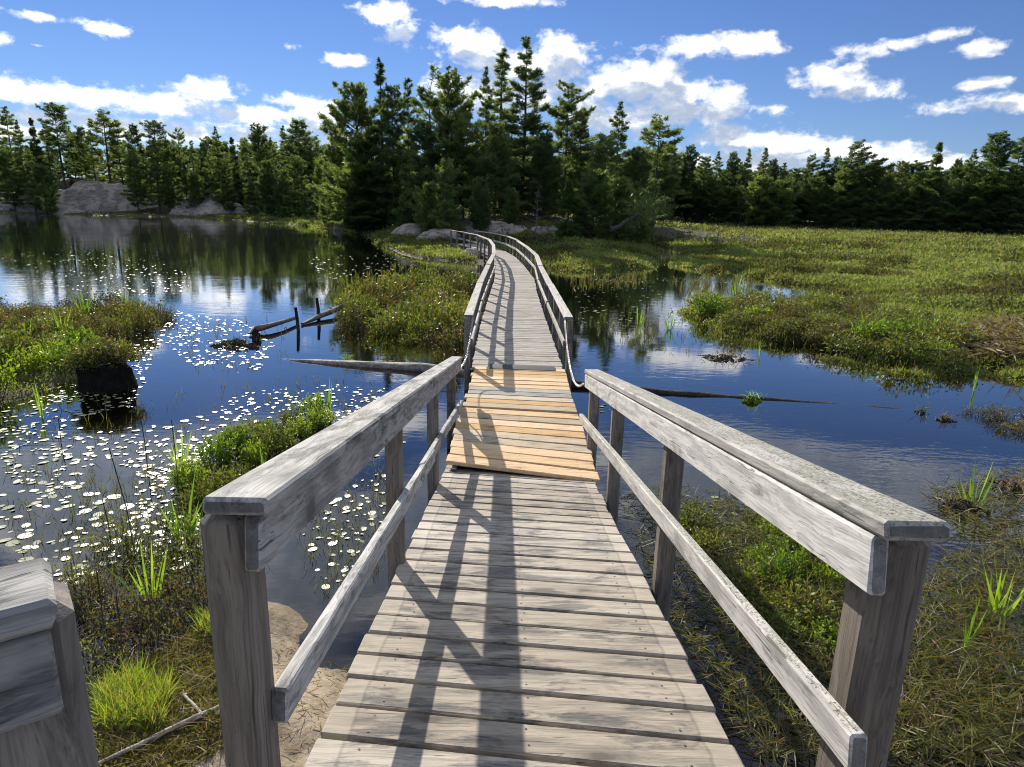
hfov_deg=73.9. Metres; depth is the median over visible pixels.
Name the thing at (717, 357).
mud mound
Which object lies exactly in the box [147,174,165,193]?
pine tree
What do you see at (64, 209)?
rock
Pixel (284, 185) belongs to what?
pine tree
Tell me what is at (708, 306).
shrub
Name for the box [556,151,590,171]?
pine tree
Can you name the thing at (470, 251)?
rock
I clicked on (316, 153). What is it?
pine tree
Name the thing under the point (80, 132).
pine tree
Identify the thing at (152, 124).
pine tree
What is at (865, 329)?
shrub
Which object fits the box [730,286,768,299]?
shrub
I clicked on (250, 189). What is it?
pine tree
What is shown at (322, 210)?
pine tree
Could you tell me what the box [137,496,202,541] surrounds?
shrub
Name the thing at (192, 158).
pine tree
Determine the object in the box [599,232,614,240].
shrub
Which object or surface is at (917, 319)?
shrub
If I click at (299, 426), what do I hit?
shrub
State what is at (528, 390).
floating boardwalk
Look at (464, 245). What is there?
boardwalk section
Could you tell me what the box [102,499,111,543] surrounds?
dead stalk
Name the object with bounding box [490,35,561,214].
pine tree
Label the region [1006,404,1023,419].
tussock
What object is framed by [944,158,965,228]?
pine tree
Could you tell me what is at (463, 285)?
shrub
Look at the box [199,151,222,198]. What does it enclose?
pine tree
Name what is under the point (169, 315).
shrub
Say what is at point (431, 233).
rock
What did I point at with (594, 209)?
pine tree
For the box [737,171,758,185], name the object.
pine tree
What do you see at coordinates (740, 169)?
pine tree
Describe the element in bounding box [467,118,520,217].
pine tree
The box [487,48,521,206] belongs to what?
pine tree
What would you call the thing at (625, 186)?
pine tree
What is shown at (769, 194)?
pine tree
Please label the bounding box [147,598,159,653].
dead stalk
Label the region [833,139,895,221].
pine tree
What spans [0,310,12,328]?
shrub
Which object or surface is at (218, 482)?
shrub
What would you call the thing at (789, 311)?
shrub
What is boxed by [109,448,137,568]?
dead stalk
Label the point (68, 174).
pine tree
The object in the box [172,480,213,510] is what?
shrub
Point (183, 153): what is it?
pine tree
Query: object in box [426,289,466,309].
shrub
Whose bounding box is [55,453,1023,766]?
dead grass
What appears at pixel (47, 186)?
pine tree
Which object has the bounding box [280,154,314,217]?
pine tree
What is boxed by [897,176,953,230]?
pine tree
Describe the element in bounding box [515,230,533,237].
shrub
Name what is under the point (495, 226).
rock
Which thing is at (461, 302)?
shrub
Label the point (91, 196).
rock
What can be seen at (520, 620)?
boardwalk ramp
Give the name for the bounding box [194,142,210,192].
pine tree
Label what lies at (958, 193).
pine tree
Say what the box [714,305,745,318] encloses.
shrub
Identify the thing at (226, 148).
pine tree
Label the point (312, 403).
shrub
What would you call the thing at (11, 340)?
shrub
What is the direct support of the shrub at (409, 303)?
on the water
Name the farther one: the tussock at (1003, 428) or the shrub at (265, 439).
the tussock at (1003, 428)
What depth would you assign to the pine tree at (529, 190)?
59.68 m
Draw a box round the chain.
[461,318,472,366]
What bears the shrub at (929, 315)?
on the ground at (286, 621)
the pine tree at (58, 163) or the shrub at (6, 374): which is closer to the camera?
the shrub at (6, 374)
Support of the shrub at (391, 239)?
on the ground at (286, 621)
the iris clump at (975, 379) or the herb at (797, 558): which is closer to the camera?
the herb at (797, 558)
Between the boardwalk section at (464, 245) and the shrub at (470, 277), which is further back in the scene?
the boardwalk section at (464, 245)
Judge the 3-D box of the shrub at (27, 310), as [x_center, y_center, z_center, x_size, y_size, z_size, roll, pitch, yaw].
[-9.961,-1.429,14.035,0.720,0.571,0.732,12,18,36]
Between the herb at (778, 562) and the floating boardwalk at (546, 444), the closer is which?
the herb at (778, 562)
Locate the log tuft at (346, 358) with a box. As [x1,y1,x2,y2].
[340,352,356,360]
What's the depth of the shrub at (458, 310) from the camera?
14.96 m
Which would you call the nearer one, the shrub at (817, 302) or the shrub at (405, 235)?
the shrub at (817, 302)
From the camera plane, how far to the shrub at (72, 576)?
4.71 m
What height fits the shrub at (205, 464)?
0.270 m
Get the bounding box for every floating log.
[285,359,463,374]
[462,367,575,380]
[571,381,910,409]
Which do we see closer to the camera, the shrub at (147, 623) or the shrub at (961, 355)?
the shrub at (147, 623)
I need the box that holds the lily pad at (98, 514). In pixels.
[93,512,103,516]
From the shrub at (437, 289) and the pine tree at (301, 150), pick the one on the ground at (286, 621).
the pine tree at (301, 150)
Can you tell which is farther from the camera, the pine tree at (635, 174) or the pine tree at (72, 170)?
the pine tree at (72, 170)
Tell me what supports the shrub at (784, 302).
on the ground at (286, 621)
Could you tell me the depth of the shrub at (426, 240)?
39.99 m
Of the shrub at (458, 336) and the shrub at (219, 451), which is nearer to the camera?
the shrub at (219, 451)
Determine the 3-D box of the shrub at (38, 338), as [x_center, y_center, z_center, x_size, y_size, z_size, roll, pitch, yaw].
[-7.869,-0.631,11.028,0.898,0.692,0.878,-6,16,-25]
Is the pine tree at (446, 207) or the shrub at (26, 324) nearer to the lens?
the shrub at (26, 324)
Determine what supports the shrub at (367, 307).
on the water
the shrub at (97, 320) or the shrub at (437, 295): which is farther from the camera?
the shrub at (437, 295)
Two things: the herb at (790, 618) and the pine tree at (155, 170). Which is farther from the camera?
the pine tree at (155, 170)
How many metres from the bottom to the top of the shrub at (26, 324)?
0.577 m
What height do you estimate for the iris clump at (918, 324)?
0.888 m
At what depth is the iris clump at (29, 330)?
12.44 m
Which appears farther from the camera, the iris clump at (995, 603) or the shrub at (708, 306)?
the shrub at (708, 306)
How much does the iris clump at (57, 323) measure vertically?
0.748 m
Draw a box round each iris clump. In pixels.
[18,316,30,336]
[32,381,43,418]
[49,304,72,330]
[68,287,99,313]
[102,540,167,600]
[156,427,190,466]
[160,474,201,539]
[325,378,331,413]
[636,306,645,323]
[663,315,675,330]
[728,272,744,295]
[909,311,941,331]
[950,461,996,507]
[961,597,986,657]
[968,560,1023,619]
[973,368,979,390]
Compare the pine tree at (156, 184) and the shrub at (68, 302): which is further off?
the pine tree at (156, 184)
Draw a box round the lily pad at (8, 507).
[2,505,13,509]
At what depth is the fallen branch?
3.29 m
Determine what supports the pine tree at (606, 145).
on the ground at (286, 621)
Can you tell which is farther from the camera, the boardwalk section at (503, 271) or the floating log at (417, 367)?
the boardwalk section at (503, 271)
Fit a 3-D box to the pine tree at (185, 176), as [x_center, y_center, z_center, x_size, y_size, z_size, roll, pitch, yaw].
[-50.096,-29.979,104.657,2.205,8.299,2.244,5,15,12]
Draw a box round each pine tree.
[0,106,25,171]
[0,148,30,211]
[9,120,34,196]
[21,144,38,212]
[24,117,49,190]
[28,162,63,213]
[35,101,81,188]
[39,120,60,180]
[50,153,69,178]
[59,126,86,181]
[62,143,90,176]
[63,155,72,178]
[70,125,99,180]
[78,129,112,182]
[83,108,127,183]
[94,155,107,174]
[104,120,130,184]
[105,143,127,174]
[106,151,116,173]
[119,147,152,212]
[122,123,152,201]
[138,120,176,199]
[140,153,153,178]
[141,137,174,213]
[147,139,189,188]
[147,143,166,191]
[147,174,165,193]
[157,137,180,190]
[160,162,182,208]
[166,127,187,191]
[172,147,190,189]
[179,161,190,203]
[180,151,196,179]
[184,171,208,208]
[186,140,201,193]
[190,136,223,190]
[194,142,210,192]
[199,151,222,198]
[202,126,229,194]
[204,139,236,189]
[211,158,239,210]
[224,150,247,185]
[225,137,244,204]
[231,137,254,181]
[235,140,258,203]
[237,122,280,210]
[242,153,260,214]
[248,157,280,216]
[252,141,280,162]
[260,137,281,211]
[267,167,294,217]
[277,125,288,169]
[279,117,323,215]
[279,139,297,164]
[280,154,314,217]
[286,134,326,152]
[301,192,309,218]
[303,147,314,214]
[304,142,325,184]
[306,79,401,232]
[306,163,336,219]
[306,178,322,216]
[313,183,330,224]
[317,135,347,220]
[317,167,349,225]
[328,164,384,234]
[336,167,386,230]
[346,131,392,230]
[367,57,396,226]
[370,82,418,226]
[386,77,420,203]
[391,190,420,226]
[398,65,490,215]
[399,117,448,215]
[408,179,442,233]
[427,157,463,230]
[432,109,496,218]
[462,175,494,229]
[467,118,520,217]
[470,66,507,195]
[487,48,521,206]
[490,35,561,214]
[500,186,524,223]
[508,134,530,202]
[516,177,557,206]
[519,129,571,217]
[540,182,560,207]
[544,79,603,190]
[545,144,589,204]
[552,179,584,238]
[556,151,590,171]
[563,114,592,193]
[571,166,620,239]
[577,131,626,222]
[591,101,639,222]
[597,172,648,239]
[618,146,670,239]
[624,186,655,241]
[636,112,684,236]
[640,146,686,220]
[647,181,666,218]
[653,144,694,219]
[656,187,684,220]
[671,155,696,220]
[671,184,690,220]
[675,144,704,220]
[678,181,707,221]
[690,166,715,216]
[695,176,721,222]
[696,155,719,218]
[705,151,728,218]
[707,185,739,222]
[714,169,735,217]
[716,151,742,217]
[718,164,749,219]
[724,184,747,223]
[734,148,753,222]
[735,177,769,222]
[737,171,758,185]
[738,174,774,226]
[754,164,766,175]
[755,147,780,180]
[756,178,802,226]
[759,176,775,224]
[766,158,781,224]
[766,168,796,185]
[769,178,800,225]
[777,163,789,180]
[788,167,805,223]
[790,187,809,226]
[793,175,832,225]
[798,153,834,224]
[814,148,838,225]
[815,187,843,227]
[818,178,862,226]
[823,155,842,226]
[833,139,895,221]
[837,185,870,228]
[840,166,869,208]
[844,160,869,227]
[848,188,889,229]
[860,159,890,227]
[866,175,903,229]
[879,189,917,229]
[882,167,897,226]
[888,160,913,229]
[892,167,913,225]
[892,185,929,230]
[894,160,933,221]
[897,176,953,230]
[904,170,925,227]
[913,142,950,231]
[926,188,955,231]
[935,183,981,231]
[939,167,974,222]
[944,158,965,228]
[950,130,1023,230]
[951,148,979,232]
[953,182,993,233]
[960,175,1020,233]
[980,179,1023,233]
[994,185,1023,235]
[995,137,1023,204]
[996,151,1023,235]
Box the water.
[0,214,1023,766]
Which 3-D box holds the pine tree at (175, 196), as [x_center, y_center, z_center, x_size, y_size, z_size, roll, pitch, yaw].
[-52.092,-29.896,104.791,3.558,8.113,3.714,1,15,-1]
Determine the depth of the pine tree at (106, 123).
108.26 m
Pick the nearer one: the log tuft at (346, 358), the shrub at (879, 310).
the log tuft at (346, 358)
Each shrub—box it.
[0,295,21,316]
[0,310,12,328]
[0,314,48,337]
[0,320,40,365]
[0,322,29,338]
[0,323,59,357]
[0,343,14,372]
[0,344,51,376]
[0,358,19,400]
[6,312,42,324]
[9,300,48,320]
[13,300,45,317]
[18,312,63,332]
[25,300,58,312]
[27,338,65,360]
[39,337,85,373]
[46,331,62,344]
[48,305,87,324]
[48,305,88,319]
[53,553,106,595]
[54,294,88,307]
[54,302,82,312]
[57,323,99,349]
[59,564,135,623]
[60,315,93,335]
[79,622,137,676]
[80,307,119,332]
[81,313,137,343]
[82,287,124,311]
[82,582,168,644]
[83,504,147,555]
[94,298,125,313]
[97,299,129,319]
[97,521,164,567]
[100,314,136,338]
[100,592,195,663]
[113,296,156,321]
[117,303,159,333]
[117,536,186,582]
[125,296,151,309]
[132,568,206,617]
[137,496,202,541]
[142,566,209,641]
[145,517,202,564]
[146,299,176,317]
[152,308,180,322]
[154,533,205,589]
[166,454,213,490]
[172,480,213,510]
[181,456,216,479]
[192,432,235,466]
[196,463,239,490]
[214,418,258,454]
[221,461,256,482]
[228,415,265,437]
[238,438,272,465]
[245,419,299,456]
[250,417,280,431]
[262,424,296,445]
[278,403,305,424]
[284,415,315,435]
[297,392,330,419]
[301,404,338,428]
[329,298,373,330]
[334,286,369,309]
[340,276,375,298]
[340,297,381,321]
[341,314,387,333]
[342,290,382,316]
[346,274,385,304]
[356,287,392,311]
[361,273,401,298]
[364,305,409,336]
[371,310,407,329]
[375,290,402,310]
[377,281,418,304]
[378,270,408,286]
[383,301,412,315]
[384,234,402,242]
[385,272,420,297]
[391,295,442,330]
[393,271,420,288]
[394,290,419,302]
[396,298,418,309]
[397,332,419,344]
[399,232,416,240]
[401,310,440,338]
[403,232,418,238]
[403,238,416,244]
[406,263,439,287]
[407,294,442,314]
[412,329,454,347]
[413,235,432,244]
[415,272,453,291]
[415,287,430,299]
[418,288,453,302]
[420,286,448,300]
[422,295,464,325]
[425,278,458,297]
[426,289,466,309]
[428,323,457,337]
[432,270,464,294]
[432,298,468,331]
[434,233,452,241]
[436,315,478,349]
[443,272,469,292]
[446,297,484,311]
[447,299,482,324]
[451,266,479,287]
[451,288,469,299]
[511,232,522,241]
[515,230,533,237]
[516,213,523,220]
[537,219,552,226]
[539,231,551,238]
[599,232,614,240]
[619,243,643,252]
[683,290,714,305]
[687,287,726,306]
[692,292,731,316]
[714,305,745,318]
[716,306,758,325]
[720,294,743,300]
[724,297,748,304]
[726,298,758,310]
[728,242,742,246]
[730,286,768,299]
[738,292,767,304]
[744,305,774,314]
[748,286,787,302]
[750,299,784,309]
[766,317,802,335]
[768,298,801,304]
[771,301,814,317]
[777,292,802,300]
[785,298,818,310]
[792,291,826,305]
[802,321,845,343]
[803,289,845,310]
[806,290,834,302]
[810,311,841,319]
[813,306,849,317]
[813,311,847,323]
[820,328,875,356]
[827,316,857,332]
[833,293,862,307]
[841,300,875,313]
[843,303,882,316]
[843,311,881,323]
[847,315,891,337]
[863,298,885,310]
[865,307,903,320]
[871,316,918,331]
[873,329,946,365]
[877,310,917,327]
[884,306,910,315]
[894,306,942,325]
[902,313,935,325]
[903,322,931,332]
[908,316,953,332]
[919,315,983,347]
[924,337,959,355]
[927,344,987,367]
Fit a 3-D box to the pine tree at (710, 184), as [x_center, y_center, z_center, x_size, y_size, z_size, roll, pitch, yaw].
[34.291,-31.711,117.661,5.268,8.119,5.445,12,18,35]
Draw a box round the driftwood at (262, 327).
[248,297,344,334]
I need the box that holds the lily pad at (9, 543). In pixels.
[5,540,19,546]
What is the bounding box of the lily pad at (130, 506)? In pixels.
[120,503,134,509]
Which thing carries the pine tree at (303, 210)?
on the ground at (286, 621)
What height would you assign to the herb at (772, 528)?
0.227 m
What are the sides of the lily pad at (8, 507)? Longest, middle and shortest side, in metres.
0.107 x 0.083 x 0.008 m
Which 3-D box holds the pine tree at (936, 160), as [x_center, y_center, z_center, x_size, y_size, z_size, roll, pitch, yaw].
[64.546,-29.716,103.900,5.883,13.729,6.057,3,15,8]
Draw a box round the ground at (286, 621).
[0,177,1023,766]
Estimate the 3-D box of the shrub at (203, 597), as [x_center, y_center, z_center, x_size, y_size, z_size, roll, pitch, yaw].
[-1.969,1.443,4.397,0.648,0.430,0.620,11,17,33]
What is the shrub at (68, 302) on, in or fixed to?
on the ground at (286, 621)
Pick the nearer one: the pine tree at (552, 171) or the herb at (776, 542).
the herb at (776, 542)
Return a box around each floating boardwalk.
[446,407,599,482]
[463,366,576,413]
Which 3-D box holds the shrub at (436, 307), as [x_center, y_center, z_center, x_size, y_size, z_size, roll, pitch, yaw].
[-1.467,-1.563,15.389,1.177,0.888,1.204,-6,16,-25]
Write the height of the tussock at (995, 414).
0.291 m
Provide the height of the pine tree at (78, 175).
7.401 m
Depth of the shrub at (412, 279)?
21.13 m
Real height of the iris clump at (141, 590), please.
0.560 m
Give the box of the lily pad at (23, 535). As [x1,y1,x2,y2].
[17,532,33,538]
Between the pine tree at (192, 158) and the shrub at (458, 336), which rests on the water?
the shrub at (458, 336)
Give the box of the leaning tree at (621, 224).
[599,190,685,231]
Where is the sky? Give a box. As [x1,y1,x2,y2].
[0,0,1023,189]
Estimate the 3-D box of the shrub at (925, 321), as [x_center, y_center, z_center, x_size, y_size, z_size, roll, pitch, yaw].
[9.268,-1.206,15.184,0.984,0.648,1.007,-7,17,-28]
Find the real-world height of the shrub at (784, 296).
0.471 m
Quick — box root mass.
[210,335,260,348]
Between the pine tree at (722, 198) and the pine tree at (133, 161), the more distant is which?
the pine tree at (722, 198)
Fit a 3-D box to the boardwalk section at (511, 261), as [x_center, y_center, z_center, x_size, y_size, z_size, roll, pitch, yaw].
[-0.251,-5.185,29.084,1.434,1.677,4.405,0,15,-4]
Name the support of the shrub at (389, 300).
on the water
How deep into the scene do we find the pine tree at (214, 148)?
112.73 m
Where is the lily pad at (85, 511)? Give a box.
[79,509,91,512]
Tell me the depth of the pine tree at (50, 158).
115.21 m
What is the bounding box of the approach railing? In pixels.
[0,558,98,766]
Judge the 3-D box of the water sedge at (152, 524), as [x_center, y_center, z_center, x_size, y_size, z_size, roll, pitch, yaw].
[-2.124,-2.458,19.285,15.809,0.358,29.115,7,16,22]
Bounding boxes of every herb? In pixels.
[679,502,721,533]
[690,526,731,553]
[691,518,734,545]
[714,549,755,575]
[717,555,767,591]
[728,521,765,551]
[738,508,768,524]
[740,539,777,565]
[741,585,793,623]
[747,574,791,605]
[750,514,783,537]
[752,551,805,590]
[759,530,792,552]
[762,608,808,642]
[769,576,837,627]
[772,545,821,582]
[781,532,801,549]
[790,545,833,575]
[801,578,843,603]
[804,614,838,654]
[813,564,846,588]
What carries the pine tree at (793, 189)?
on the ground at (286, 621)
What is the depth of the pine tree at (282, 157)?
110.90 m
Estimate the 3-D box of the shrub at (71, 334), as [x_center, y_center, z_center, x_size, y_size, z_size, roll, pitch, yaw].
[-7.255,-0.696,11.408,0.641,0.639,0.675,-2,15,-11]
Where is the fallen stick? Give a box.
[181,692,203,715]
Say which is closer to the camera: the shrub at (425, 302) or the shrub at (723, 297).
the shrub at (425, 302)
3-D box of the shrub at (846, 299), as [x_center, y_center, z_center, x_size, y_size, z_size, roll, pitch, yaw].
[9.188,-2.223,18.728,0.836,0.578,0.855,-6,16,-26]
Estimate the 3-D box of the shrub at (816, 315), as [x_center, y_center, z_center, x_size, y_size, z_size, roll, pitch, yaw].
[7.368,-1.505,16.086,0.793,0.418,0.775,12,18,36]
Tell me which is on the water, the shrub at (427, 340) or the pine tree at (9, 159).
the shrub at (427, 340)
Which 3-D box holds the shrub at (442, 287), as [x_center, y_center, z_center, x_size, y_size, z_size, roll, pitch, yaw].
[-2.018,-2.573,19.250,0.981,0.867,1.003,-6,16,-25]
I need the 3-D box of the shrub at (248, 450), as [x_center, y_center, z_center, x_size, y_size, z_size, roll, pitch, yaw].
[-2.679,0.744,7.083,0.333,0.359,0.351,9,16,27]
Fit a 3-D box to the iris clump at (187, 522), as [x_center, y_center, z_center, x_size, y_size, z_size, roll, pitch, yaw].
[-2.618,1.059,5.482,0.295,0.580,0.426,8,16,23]
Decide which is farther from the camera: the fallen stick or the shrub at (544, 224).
the shrub at (544, 224)
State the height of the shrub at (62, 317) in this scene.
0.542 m
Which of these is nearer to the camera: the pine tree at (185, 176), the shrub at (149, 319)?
the shrub at (149, 319)
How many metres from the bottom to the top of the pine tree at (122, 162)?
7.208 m
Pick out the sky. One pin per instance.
(797, 80)
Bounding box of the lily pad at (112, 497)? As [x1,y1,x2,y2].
[107,494,120,498]
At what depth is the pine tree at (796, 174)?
115.19 m
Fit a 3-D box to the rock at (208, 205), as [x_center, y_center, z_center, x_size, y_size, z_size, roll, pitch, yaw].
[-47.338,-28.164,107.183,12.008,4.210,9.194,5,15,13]
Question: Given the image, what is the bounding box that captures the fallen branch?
[98,705,218,764]
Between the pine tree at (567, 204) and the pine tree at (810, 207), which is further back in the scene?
the pine tree at (810, 207)
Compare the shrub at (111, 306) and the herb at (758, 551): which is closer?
the herb at (758, 551)
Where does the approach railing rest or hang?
on the ground at (286, 621)
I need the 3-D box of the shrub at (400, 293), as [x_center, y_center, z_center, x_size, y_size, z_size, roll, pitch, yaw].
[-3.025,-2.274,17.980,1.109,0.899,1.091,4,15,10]
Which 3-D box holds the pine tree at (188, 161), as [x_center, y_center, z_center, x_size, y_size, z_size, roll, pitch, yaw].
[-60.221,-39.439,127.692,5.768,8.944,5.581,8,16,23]
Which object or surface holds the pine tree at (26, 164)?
on the ground at (286, 621)
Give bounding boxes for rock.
[0,198,84,213]
[54,180,157,212]
[169,194,247,215]
[332,225,345,230]
[392,223,427,234]
[417,229,460,243]
[460,220,526,234]
[462,248,482,257]
[529,225,580,236]
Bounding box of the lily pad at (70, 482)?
[63,481,74,484]
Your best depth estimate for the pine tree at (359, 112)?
56.60 m
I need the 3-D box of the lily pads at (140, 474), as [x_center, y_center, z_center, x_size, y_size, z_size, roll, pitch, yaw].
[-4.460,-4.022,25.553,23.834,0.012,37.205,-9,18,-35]
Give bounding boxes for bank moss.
[88,623,223,766]
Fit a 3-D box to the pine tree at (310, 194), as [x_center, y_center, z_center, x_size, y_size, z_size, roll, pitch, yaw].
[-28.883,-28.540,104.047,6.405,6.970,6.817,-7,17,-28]
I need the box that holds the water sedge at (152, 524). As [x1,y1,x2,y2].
[0,258,755,626]
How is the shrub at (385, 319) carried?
on the water
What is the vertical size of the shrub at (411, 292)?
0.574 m
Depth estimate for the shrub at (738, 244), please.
45.33 m
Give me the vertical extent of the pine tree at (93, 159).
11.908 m
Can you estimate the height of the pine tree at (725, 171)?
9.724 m
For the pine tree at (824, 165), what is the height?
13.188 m
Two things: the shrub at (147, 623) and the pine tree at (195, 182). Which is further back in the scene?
the pine tree at (195, 182)
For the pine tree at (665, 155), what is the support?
on the ground at (286, 621)
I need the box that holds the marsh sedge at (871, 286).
[0,194,1023,400]
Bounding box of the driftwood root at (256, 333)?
[252,327,260,340]
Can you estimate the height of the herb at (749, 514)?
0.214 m
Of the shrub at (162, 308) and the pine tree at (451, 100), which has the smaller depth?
the shrub at (162, 308)
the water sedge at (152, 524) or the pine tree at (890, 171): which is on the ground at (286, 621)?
the pine tree at (890, 171)
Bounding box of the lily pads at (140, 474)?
[0,255,725,537]
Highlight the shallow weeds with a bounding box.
[605,456,1023,766]
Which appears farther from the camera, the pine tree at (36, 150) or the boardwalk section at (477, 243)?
the pine tree at (36, 150)
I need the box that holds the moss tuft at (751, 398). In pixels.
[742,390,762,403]
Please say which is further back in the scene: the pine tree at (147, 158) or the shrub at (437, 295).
the pine tree at (147, 158)
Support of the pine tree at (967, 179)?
on the ground at (286, 621)
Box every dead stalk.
[96,570,105,640]
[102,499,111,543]
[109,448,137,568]
[116,595,123,670]
[141,421,147,466]
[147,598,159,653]
[171,419,178,489]
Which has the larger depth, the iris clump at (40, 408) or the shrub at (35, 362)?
the shrub at (35, 362)
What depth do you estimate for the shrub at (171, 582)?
4.59 m
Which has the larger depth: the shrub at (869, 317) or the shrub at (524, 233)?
the shrub at (524, 233)
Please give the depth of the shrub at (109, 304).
15.04 m
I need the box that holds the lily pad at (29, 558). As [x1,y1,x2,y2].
[18,557,33,561]
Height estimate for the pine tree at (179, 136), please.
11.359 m
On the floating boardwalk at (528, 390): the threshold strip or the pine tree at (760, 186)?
the threshold strip
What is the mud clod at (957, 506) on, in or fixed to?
on the water
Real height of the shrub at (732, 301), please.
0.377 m
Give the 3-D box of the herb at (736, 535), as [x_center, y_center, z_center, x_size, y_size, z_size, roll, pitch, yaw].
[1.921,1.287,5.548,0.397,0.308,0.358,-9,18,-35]
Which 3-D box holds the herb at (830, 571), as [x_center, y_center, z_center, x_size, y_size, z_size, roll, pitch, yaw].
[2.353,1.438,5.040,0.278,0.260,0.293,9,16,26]
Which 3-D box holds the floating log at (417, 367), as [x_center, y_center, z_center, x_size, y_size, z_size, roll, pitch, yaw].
[-2.602,-0.328,11.487,3.911,0.217,0.238,5,15,13]
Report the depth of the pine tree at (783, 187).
107.88 m
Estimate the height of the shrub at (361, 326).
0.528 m
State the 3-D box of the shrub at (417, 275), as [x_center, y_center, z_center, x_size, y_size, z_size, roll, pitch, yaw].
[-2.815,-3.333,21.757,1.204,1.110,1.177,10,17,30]
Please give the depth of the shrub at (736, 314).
15.35 m
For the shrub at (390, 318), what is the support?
on the water
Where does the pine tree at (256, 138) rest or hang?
on the ground at (286, 621)
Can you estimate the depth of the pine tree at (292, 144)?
120.77 m
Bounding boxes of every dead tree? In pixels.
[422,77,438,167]
[527,185,544,239]
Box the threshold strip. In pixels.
[490,364,554,370]
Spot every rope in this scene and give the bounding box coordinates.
[456,382,459,403]
[564,320,583,386]
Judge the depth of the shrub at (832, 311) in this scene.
16.79 m
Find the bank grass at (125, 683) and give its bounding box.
[86,597,211,735]
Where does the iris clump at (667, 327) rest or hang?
in the water
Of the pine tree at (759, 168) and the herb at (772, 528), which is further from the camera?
the pine tree at (759, 168)
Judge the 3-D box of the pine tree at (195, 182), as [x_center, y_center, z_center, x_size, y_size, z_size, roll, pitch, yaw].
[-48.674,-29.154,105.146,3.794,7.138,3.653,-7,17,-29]
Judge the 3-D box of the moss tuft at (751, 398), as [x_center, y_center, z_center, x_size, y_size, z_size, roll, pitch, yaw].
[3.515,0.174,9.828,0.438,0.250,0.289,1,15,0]
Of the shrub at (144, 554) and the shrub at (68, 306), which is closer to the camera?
the shrub at (144, 554)
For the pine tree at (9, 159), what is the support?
on the ground at (286, 621)
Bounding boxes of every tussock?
[962,405,994,420]
[976,401,1023,424]
[989,418,1023,435]
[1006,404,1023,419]
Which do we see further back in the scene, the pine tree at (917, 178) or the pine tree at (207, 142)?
the pine tree at (207, 142)
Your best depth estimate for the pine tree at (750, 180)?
114.43 m
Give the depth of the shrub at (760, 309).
16.56 m
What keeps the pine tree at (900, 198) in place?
on the ground at (286, 621)
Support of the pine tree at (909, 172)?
on the ground at (286, 621)
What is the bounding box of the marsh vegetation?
[0,191,1023,402]
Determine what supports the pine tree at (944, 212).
on the ground at (286, 621)
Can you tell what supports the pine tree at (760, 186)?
on the ground at (286, 621)
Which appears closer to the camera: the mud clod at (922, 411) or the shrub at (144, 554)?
the shrub at (144, 554)
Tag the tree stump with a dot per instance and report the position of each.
(103, 367)
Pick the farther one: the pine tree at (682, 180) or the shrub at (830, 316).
the pine tree at (682, 180)
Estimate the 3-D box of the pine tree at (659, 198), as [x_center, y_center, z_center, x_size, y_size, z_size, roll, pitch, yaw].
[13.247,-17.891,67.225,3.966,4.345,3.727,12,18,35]
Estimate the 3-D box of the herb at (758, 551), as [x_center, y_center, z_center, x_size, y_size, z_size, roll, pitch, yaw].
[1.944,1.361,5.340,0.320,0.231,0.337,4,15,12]
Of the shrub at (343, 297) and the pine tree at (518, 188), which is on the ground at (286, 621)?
the pine tree at (518, 188)
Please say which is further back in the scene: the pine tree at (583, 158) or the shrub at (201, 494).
the pine tree at (583, 158)
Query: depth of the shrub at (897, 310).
17.37 m
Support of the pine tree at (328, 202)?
on the ground at (286, 621)
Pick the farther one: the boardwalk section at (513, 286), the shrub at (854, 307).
the boardwalk section at (513, 286)
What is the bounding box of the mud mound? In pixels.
[696,346,754,361]
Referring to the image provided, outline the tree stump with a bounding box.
[58,335,146,394]
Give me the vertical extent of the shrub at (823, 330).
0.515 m
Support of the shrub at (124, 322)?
on the ground at (286, 621)
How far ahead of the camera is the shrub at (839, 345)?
13.14 m
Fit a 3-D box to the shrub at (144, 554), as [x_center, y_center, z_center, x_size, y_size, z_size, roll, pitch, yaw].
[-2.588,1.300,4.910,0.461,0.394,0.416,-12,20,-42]
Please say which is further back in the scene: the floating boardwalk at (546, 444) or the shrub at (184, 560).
the floating boardwalk at (546, 444)
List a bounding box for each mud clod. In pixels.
[909,401,929,413]
[918,484,998,519]
[935,412,957,422]
[988,468,1023,497]
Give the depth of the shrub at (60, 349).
10.32 m
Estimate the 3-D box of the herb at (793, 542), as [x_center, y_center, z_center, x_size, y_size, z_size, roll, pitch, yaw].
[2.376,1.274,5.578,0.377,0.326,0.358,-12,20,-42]
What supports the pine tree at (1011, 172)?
on the ground at (286, 621)
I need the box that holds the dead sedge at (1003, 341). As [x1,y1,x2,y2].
[215,210,1023,378]
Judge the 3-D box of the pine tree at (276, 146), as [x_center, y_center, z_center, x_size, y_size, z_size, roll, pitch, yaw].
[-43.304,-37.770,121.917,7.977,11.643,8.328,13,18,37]
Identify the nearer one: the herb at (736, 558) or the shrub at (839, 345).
the herb at (736, 558)
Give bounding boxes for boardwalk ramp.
[200,356,950,766]
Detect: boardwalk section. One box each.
[450,229,494,249]
[464,232,507,251]
[464,282,572,390]
[477,235,518,261]
[477,265,552,333]
[486,254,542,302]
[488,239,527,268]
[492,245,537,282]
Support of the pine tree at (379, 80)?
on the ground at (286, 621)
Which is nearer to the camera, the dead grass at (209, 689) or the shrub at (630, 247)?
the dead grass at (209, 689)
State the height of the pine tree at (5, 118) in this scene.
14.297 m

